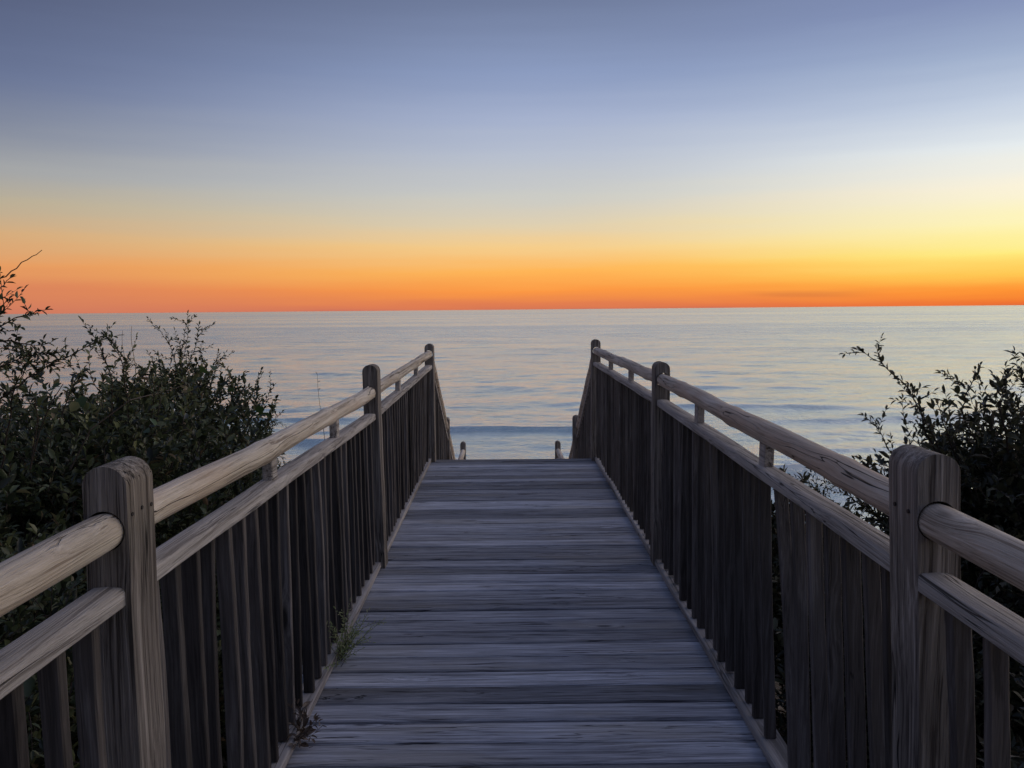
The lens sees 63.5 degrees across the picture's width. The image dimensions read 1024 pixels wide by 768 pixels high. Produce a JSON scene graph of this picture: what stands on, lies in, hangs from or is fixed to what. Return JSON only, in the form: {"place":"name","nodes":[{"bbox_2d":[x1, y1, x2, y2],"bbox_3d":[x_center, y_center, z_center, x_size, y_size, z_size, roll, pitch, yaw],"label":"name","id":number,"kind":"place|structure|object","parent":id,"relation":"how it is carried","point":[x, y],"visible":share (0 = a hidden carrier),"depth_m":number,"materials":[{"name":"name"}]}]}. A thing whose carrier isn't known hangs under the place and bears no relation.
{"place":"outdoors","nodes":[
{"label":"outdoors","id":0,"kind":"place"},
{"bbox_2d":[0,305,1023,531],"bbox_3d":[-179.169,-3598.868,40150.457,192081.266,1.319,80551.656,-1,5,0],"label":"sea","id":1,"kind":"structure","parent":0,"point":[512,383],"depth_m":196.16,"materials":[{"name":"blue liquid"}]},
{"bbox_2d":[0,0,1023,313],"label":"sky","id":2,"kind":"structure","parent":0,"point":[158,156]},
{"bbox_2d":[222,682,847,767],"bbox_3d":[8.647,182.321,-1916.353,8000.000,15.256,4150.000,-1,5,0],"label":"ground","id":3,"kind":"structure","parent":0,"point":[777,687],"depth_m":5.42,"materials":[{"name":"grey sand"}]},
{"bbox_2d":[0,378,65,516],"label":"shrub","id":4,"kind":"object","parent":3,"relation":"on","point":[6,410],"depth_m":6.37,"materials":[{"name":"green plant"}]},
{"bbox_2d":[0,250,225,767],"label":"shrub","id":5,"kind":"object","parent":3,"relation":"on","point":[22,619],"visible":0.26,"depth_m":2.86,"materials":[{"name":"green plant"}]},
{"bbox_2d":[0,316,273,767],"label":"shrub","id":6,"kind":"object","parent":3,"relation":"on","point":[57,489],"visible":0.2,"depth_m":4.01,"materials":[{"name":"green plant"}]},
{"bbox_2d":[131,327,135,384],"bbox_3d":[-2.283,-0.156,4.996,0.020,0.387,0.005,-1,5,0],"label":"grass stalk","id":7,"kind":"object","parent":6,"relation":"on","point":[133,355],"depth_m":4.99,"materials":[{"name":"green plant"}]},
{"bbox_2d":[26,365,270,469],"bbox_3d":[-1.745,0.103,4.326,0.471,0.466,2.627,-1,5,-5],"label":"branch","id":8,"kind":"object","parent":6,"relation":"attached to","point":[81,401],"visible":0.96,"depth_m":3.22,"materials":[{"name":"green plant"}]},
{"bbox_2d":[63,310,289,512],"bbox_3d":[-2.526,0.950,6.349,2.187,3.031,2.193,-1,5,0],"label":"shrub","id":9,"kind":"object","parent":3,"relation":"on","point":[181,371],"visible":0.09,"depth_m":6.35,"materials":[{"name":"green plant"}]},
{"bbox_2d":[271,457,787,767],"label":"boardwalk","id":10,"kind":"structure","parent":3,"relation":"on","point":[535,613],"depth_m":3.90,"materials":[{"name":"grey wood"}]},
{"bbox_2d":[0,343,435,767],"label":"railing","id":11,"kind":"object","parent":10,"relation":"on","point":[297,546],"visible":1,"depth_m":2.30,"materials":[{"name":"brown wood"}]},
{"bbox_2d":[301,742,312,747],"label":"dry leaf","id":12,"kind":"object","parent":10,"relation":"on","point":[304,744],"visible":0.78,"depth_m":3.03,"materials":[{"name":"brown plant"}]},
{"bbox_2d":[287,698,326,749],"bbox_3d":[-0.816,1.256,3.066,0.185,0.132,0.235,-5,7,-39],"label":"withered plant","id":13,"kind":"object","parent":10,"relation":"on","point":[298,737],"visible":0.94,"depth_m":3.06,"materials":[{"name":"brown plant"}]},
{"bbox_2d":[303,699,312,707],"bbox_3d":[-0.805,1.261,3.271,0.021,0.016,0.072,-12,3,22],"label":"dry leaf","id":14,"kind":"object","parent":10,"relation":"on","point":[306,704],"visible":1,"depth_m":3.27,"materials":[{"name":"brown plant"}]},
{"bbox_2d":[300,726,321,736],"bbox_3d":[-0.763,1.307,3.110,0.111,0.024,0.032,-9,21,-34],"label":"dry leaf","id":15,"kind":"object","parent":10,"relation":"on","point":[304,735],"visible":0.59,"depth_m":3.11,"materials":[{"name":"plant"}]},
{"bbox_2d":[324,597,386,669],"bbox_3d":[-0.716,1.131,3.759,0.327,0.288,0.328,-2,5,-20],"label":"weed","id":16,"kind":"object","parent":10,"relation":"on","point":[343,647],"visible":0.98,"depth_m":3.78,"materials":[{"name":"green plant"}]},
{"bbox_2d":[591,339,1023,767],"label":"railing","id":17,"kind":"object","parent":10,"relation":"on","point":[695,491],"visible":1,"depth_m":2.34,"materials":[{"name":"brown wood"}]},
{"bbox_2d":[771,464,879,713],"bbox_3d":[1.731,1.347,4.821,1.414,1.841,1.693,-4,6,-36],"label":"shrub","id":18,"kind":"object","parent":3,"relation":"on","point":[776,591],"visible":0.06,"depth_m":4.58,"materials":[{"name":"green plant"}]},
{"bbox_2d":[773,333,1023,767],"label":"shrub","id":19,"kind":"object","parent":3,"relation":"on","point":[992,474],"visible":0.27,"depth_m":3.53,"materials":[{"name":"green plant"}]},
{"bbox_2d":[975,649,1023,767],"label":"shrub","id":20,"kind":"object","parent":3,"relation":"on","point":[1017,757],"visible":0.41,"depth_m":2.45,"materials":[{"name":"green plant"}]},
{"bbox_3d":[0.014,2.412,11.839,1.930,3.376,5.666,-1,5,0],"label":"stairs","id":21,"kind":"object","parent":3,"relation":"on","visible":0},
{"bbox_2d":[435,365,465,459],"bbox_3d":[-0.835,1.126,11.606,0.115,3.332,5.402,0,5,0],"label":"stair railing","id":22,"kind":"object","parent":21,"relation":"on","point":[444,448],"visible":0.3,"depth_m":9.87,"materials":[{"name":"brown wood"}]},
{"bbox_2d":[555,358,590,458],"bbox_3d":[0.824,1.101,11.611,0.124,3.352,5.403,-1,5,-1],"label":"stair railing","id":23,"kind":"object","parent":21,"relation":"on","point":[581,436],"visible":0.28,"depth_m":9.88,"materials":[{"name":"brown wood"}]}
]}

